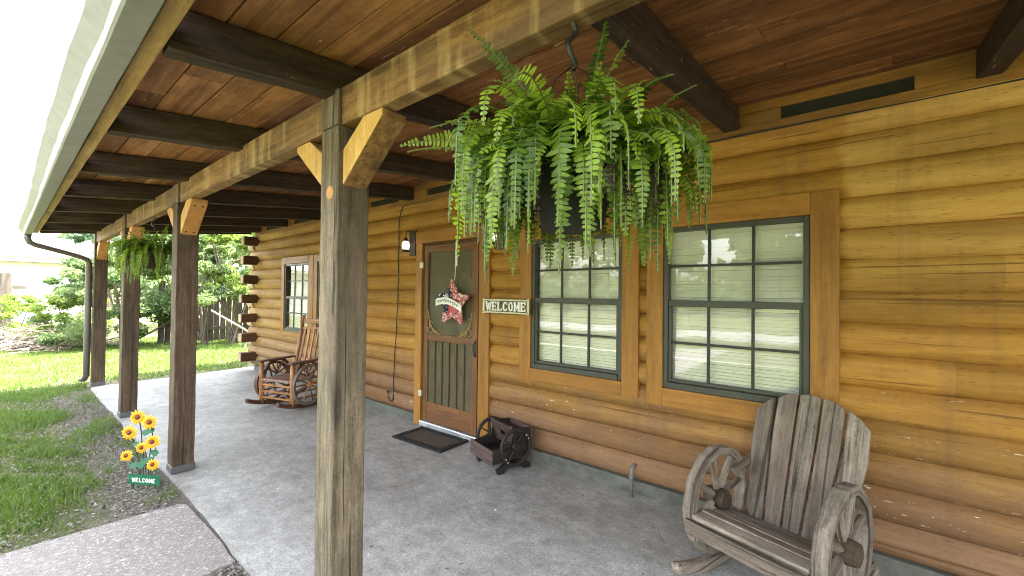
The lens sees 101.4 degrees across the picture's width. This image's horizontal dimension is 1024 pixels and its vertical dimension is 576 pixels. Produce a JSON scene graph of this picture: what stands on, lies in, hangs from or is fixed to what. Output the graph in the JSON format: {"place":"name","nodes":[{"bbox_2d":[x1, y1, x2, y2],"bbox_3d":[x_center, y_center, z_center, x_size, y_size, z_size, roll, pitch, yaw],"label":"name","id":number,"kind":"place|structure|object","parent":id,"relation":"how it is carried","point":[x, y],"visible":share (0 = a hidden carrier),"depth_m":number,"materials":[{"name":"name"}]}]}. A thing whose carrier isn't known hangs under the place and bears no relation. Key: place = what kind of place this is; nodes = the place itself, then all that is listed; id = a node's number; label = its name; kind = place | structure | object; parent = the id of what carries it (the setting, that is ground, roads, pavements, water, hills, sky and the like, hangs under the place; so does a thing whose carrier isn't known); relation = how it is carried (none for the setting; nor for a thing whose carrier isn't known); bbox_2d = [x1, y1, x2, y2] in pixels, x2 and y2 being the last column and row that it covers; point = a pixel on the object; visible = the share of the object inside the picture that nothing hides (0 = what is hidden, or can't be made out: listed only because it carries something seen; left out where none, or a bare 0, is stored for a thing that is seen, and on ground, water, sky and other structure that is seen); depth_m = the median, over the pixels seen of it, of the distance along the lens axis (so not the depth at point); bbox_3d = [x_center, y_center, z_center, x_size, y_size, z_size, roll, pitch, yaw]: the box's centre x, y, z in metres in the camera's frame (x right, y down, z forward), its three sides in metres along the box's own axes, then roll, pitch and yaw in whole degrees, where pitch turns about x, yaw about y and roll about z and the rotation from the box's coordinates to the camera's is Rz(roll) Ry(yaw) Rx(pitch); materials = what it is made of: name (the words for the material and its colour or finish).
{"place":"outdoors","nodes":[
{"label":"outdoors","id":0,"kind":"place"},
{"bbox_2d":[0,0,246,291],"label":"sky","id":1,"kind":"structure","parent":0,"point":[32,32],"materials":[{"name":"white"}]},
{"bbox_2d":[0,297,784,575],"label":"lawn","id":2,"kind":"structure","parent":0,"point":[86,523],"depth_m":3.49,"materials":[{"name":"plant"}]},
{"bbox_2d":[0,272,26,330],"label":"rail fence","id":3,"kind":"object","parent":2,"relation":"on","point":[6,286],"visible":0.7,"depth_m":12.94,"materials":[{"name":"wood"}]},
{"bbox_2d":[0,293,55,338],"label":"shrub","id":4,"kind":"object","parent":2,"relation":"on","point":[13,302],"visible":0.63,"depth_m":11.97,"materials":[{"name":"green plant"}]},
{"bbox_2d":[0,234,93,323],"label":"brick house","id":5,"kind":"structure","parent":2,"relation":"on","point":[24,263],"depth_m":18.28,"materials":[{"name":"white paint"}]},
{"bbox_2d":[0,321,118,355],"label":"brush pile","id":6,"kind":"object","parent":2,"relation":"on","point":[12,342],"visible":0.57,"depth_m":10.34,"materials":[{"name":"plant"}]},
{"bbox_2d":[11,289,114,341],"bbox_3d":[-12.105,0.801,11.541,1.551,1.598,1.910,0,-1,16],"label":"shrub","id":7,"kind":"object","parent":2,"relation":"on","point":[55,300],"visible":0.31,"depth_m":11.05,"materials":[{"name":"green plant"}]},
{"bbox_2d":[26,256,139,346],"bbox_3d":[-11.238,0.270,11.249,2.558,2.679,2.327,0,-1,39],"label":"shrub","id":8,"kind":"object","parent":2,"relation":"on","point":[63,290],"visible":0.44,"depth_m":10.84,"materials":[{"name":"green plant"}]},
{"bbox_2d":[61,234,169,323],"bbox_3d":[-17.115,-1.741,18.139,4.887,6.731,5.097,0,-1,39],"label":"tree","id":9,"kind":"object","parent":2,"relation":"on","point":[78,238],"visible":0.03,"depth_m":16.22,"materials":[{"name":"green plant"}]},
{"bbox_2d":[62,241,170,347],"bbox_3d":[-10.281,0.090,11.390,2.563,3.073,2.721,0,-1,39],"label":"shrub","id":10,"kind":"object","parent":2,"relation":"on","point":[143,329],"visible":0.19,"depth_m":10.79,"materials":[{"name":"green plant"}]},
{"bbox_2d":[0,504,234,575],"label":"garden walk","id":11,"kind":"structure","parent":2,"relation":"on","point":[179,540],"depth_m":2.44,"materials":[{"name":"grey concrete"}]},
{"bbox_2d":[14,185,252,308],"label":"distant woods","id":12,"kind":"object","parent":2,"relation":"on","point":[236,255],"depth_m":31.37,"materials":[{"name":"green plant"}]},
{"bbox_2d":[120,409,161,488],"bbox_3d":[-2.830,1.259,3.204,0.278,0.657,0.087,1,-1,-11],"label":"garden stake","id":13,"kind":"object","parent":2,"relation":"on","point":[149,424],"visible":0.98,"depth_m":3.21,"materials":[{"name":"yellow metal"}]},
{"bbox_2d":[111,234,250,325],"bbox_3d":[-12.876,-2.027,17.769,5.093,7.389,5.906,0,-1,39],"label":"tree","id":14,"kind":"object","parent":2,"relation":"on","point":[154,284],"visible":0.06,"depth_m":16.73,"materials":[{"name":"green plant"}]},
{"bbox_2d":[139,234,250,343],"bbox_3d":[-9.002,0.019,11.719,2.823,3.240,2.528,0,-1,39],"label":"tree","id":15,"kind":"object","parent":2,"relation":"on","point":[160,307],"visible":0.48,"depth_m":11.61,"materials":[{"name":"green plant"}]},
{"bbox_2d":[157,281,253,342],"bbox_3d":[-6.312,0.772,14.382,9.068,1.801,0.183,1,-1,-31],"label":"plank fence","id":16,"kind":"object","parent":2,"relation":"on","point":[165,330],"visible":0.05,"depth_m":12.82,"materials":[{"name":"grey wood"}]},
{"bbox_2d":[202,234,250,344],"bbox_3d":[-8.168,-0.207,12.142,1.961,3.713,1.607,1,-1,4],"label":"shrub","id":17,"kind":"object","parent":2,"relation":"on","point":[224,240],"visible":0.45,"depth_m":11.82,"materials":[{"name":"green plant"}]},
{"bbox_2d":[211,310,247,332],"bbox_3d":[-7.294,1.090,11.267,1.372,1.019,0.076,1,-1,-24],"label":"fallen pole","id":18,"kind":"object","parent":2,"relation":"on","point":[234,323],"visible":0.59,"depth_m":11.16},
{"bbox_2d":[239,247,251,285],"bbox_3d":[-6.908,-0.243,12.530,2.254,3.820,2.010,0,-1,39],"label":"shrub","id":19,"kind":"object","parent":2,"relation":"on","point":[241,270],"visible":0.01,"depth_m":12.27,"materials":[{"name":"green plant"}]},
{"bbox_2d":[0,373,646,575],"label":"leaf litter","id":20,"kind":"object","parent":2,"relation":"on","point":[233,572],"visible":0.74,"depth_m":3.51,"materials":[{"name":"brown plant"}]},
{"bbox_2d":[91,366,886,575],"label":"porch slab","id":21,"kind":"structure","parent":2,"relation":"on","point":[450,512],"depth_m":3.02,"materials":[{"name":"concrete"}]},
{"bbox_2d":[245,315,318,408],"bbox_3d":[-2.950,0.978,5.682,0.720,1.183,0.970,0,-1,21],"label":"rocking chair","id":22,"kind":"object","parent":21,"relation":"on","point":[291,376],"visible":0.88,"depth_m":5.54,"materials":[{"name":"red wood"}]},
{"bbox_2d":[392,426,468,452],"bbox_3d":[-0.850,1.565,4.354,0.722,0.021,0.417,0,-1,36],"label":"doormat","id":23,"kind":"object","parent":21,"relation":"on","point":[432,440],"visible":1,"depth_m":4.32,"materials":[{"name":"black rubber"}]},
{"bbox_2d":[470,416,532,474],"bbox_3d":[-0.097,1.388,3.753,0.425,0.377,0.460,1,-1,-34],"label":"wagon planter","id":24,"kind":"object","parent":21,"relation":"on","point":[491,448],"visible":1,"depth_m":3.66,"materials":[{"name":"brown wood"}]},
{"bbox_2d":[671,394,878,575],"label":"rocking chair","id":25,"kind":"object","parent":21,"relation":"on","point":[835,538],"visible":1,"depth_m":2.25,"materials":[{"name":"grey wood"}]},
{"bbox_2d":[17,0,1023,575],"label":"log cabin","id":26,"kind":"object","parent":2,"relation":"on","point":[867,268],"visible":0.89,"depth_m":2.35,"materials":[{"name":"brown wood"}]},
{"bbox_2d":[107,217,171,284],"bbox_3d":[-3.610,-0.358,4.227,0.792,0.745,0.684,0,-1,39],"label":"hanging fern","id":27,"kind":"object","parent":26,"relation":"hanging from","point":[145,254],"visible":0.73,"depth_m":4.07,"materials":[{"name":"green plant"}]},
{"bbox_2d":[280,255,313,339],"bbox_3d":[-3.533,0.146,6.967,1.180,1.335,0.126,0,-1,39],"label":"window","id":28,"kind":"structure","parent":26,"relation":"in","point":[300,291],"depth_m":7.06,"materials":[{"name":"brown glass"}]},
{"bbox_2d":[312,254,319,340],"bbox_3d":[-2.632,0.146,6.194,1.170,1.335,0.076,0,-1,39],"label":"window","id":29,"kind":"structure","parent":26,"relation":"in","point":[316,276],"depth_m":6.47,"materials":[{"name":"brown wood"}]},
{"bbox_2d":[402,230,416,255],"bbox_3d":[-1.215,-0.535,4.912,0.110,0.309,0.166,0,-1,39],"label":"wall lantern","id":30,"kind":"object","parent":26,"relation":"attached to","point":[409,246],"depth_m":4.92,"materials":[{"name":"black metal"}]},
{"bbox_2d":[418,240,478,435],"bbox_3d":[-0.716,0.512,4.581,0.921,2.006,0.079,0,-1,39],"label":"screen door","id":31,"kind":"structure","parent":26,"relation":"in","point":[450,361],"depth_m":4.56,"materials":[{"name":"brown wood"}]},
{"bbox_2d":[436,241,468,323],"bbox_3d":[-0.620,-0.062,4.477,0.504,0.879,0.140,0,-1,39],"label":"star wreath","id":32,"kind":"object","parent":31,"relation":"hanging from","point":[452,301],"visible":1,"depth_m":4.45,"materials":[{"name":"red fabric"}]},
{"bbox_2d":[488,222,504,249],"bbox_3d":[-0.167,-0.535,4.052,0.110,0.309,0.166,0,-1,39],"label":"wall lantern","id":33,"kind":"object","parent":26,"relation":"attached to","point":[499,244],"depth_m":4.07,"materials":[{"name":"black metal"}]},
{"bbox_2d":[483,298,530,314],"bbox_3d":[-0.062,0.176,4.010,0.584,0.148,0.036,0,-1,39],"label":"welcome sign","id":34,"kind":"object","parent":26,"relation":"attached to","point":[512,306],"visible":1,"depth_m":3.98,"materials":[{"name":"beige paint"}]},
{"bbox_2d":[400,18,712,282],"bbox_3d":[0.159,-0.393,1.149,0.714,0.770,0.754,0,-1,39],"label":"hanging fern","id":35,"kind":"object","parent":26,"relation":"hanging from","point":[568,165],"visible":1,"depth_m":0.94,"materials":[{"name":"green plant"}]},
{"bbox_2d":[519,217,640,397],"bbox_3d":[0.555,0.137,3.611,1.157,1.415,0.126,0,-1,39],"label":"window","id":36,"kind":"structure","parent":26,"relation":"in","point":[557,289],"depth_m":3.58,"materials":[{"name":"brown glass"}]},
{"bbox_2d":[629,463,636,496],"bbox_3d":[0.924,1.466,3.199,0.038,0.249,0.100,0,-1,39],"label":"drain pipe","id":37,"kind":"object","parent":26,"relation":"attached to","point":[631,475],"visible":1,"depth_m":3.17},
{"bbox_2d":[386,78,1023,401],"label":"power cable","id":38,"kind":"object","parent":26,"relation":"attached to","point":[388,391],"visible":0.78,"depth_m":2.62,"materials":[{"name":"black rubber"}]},
{"bbox_2d":[646,189,839,432],"bbox_3d":[1.495,0.143,2.840,1.148,1.443,0.126,0,-1,39],"label":"window","id":39,"kind":"structure","parent":26,"relation":"in","point":[813,280],"depth_m":2.79,"materials":[{"name":"brown glass"}]}
]}

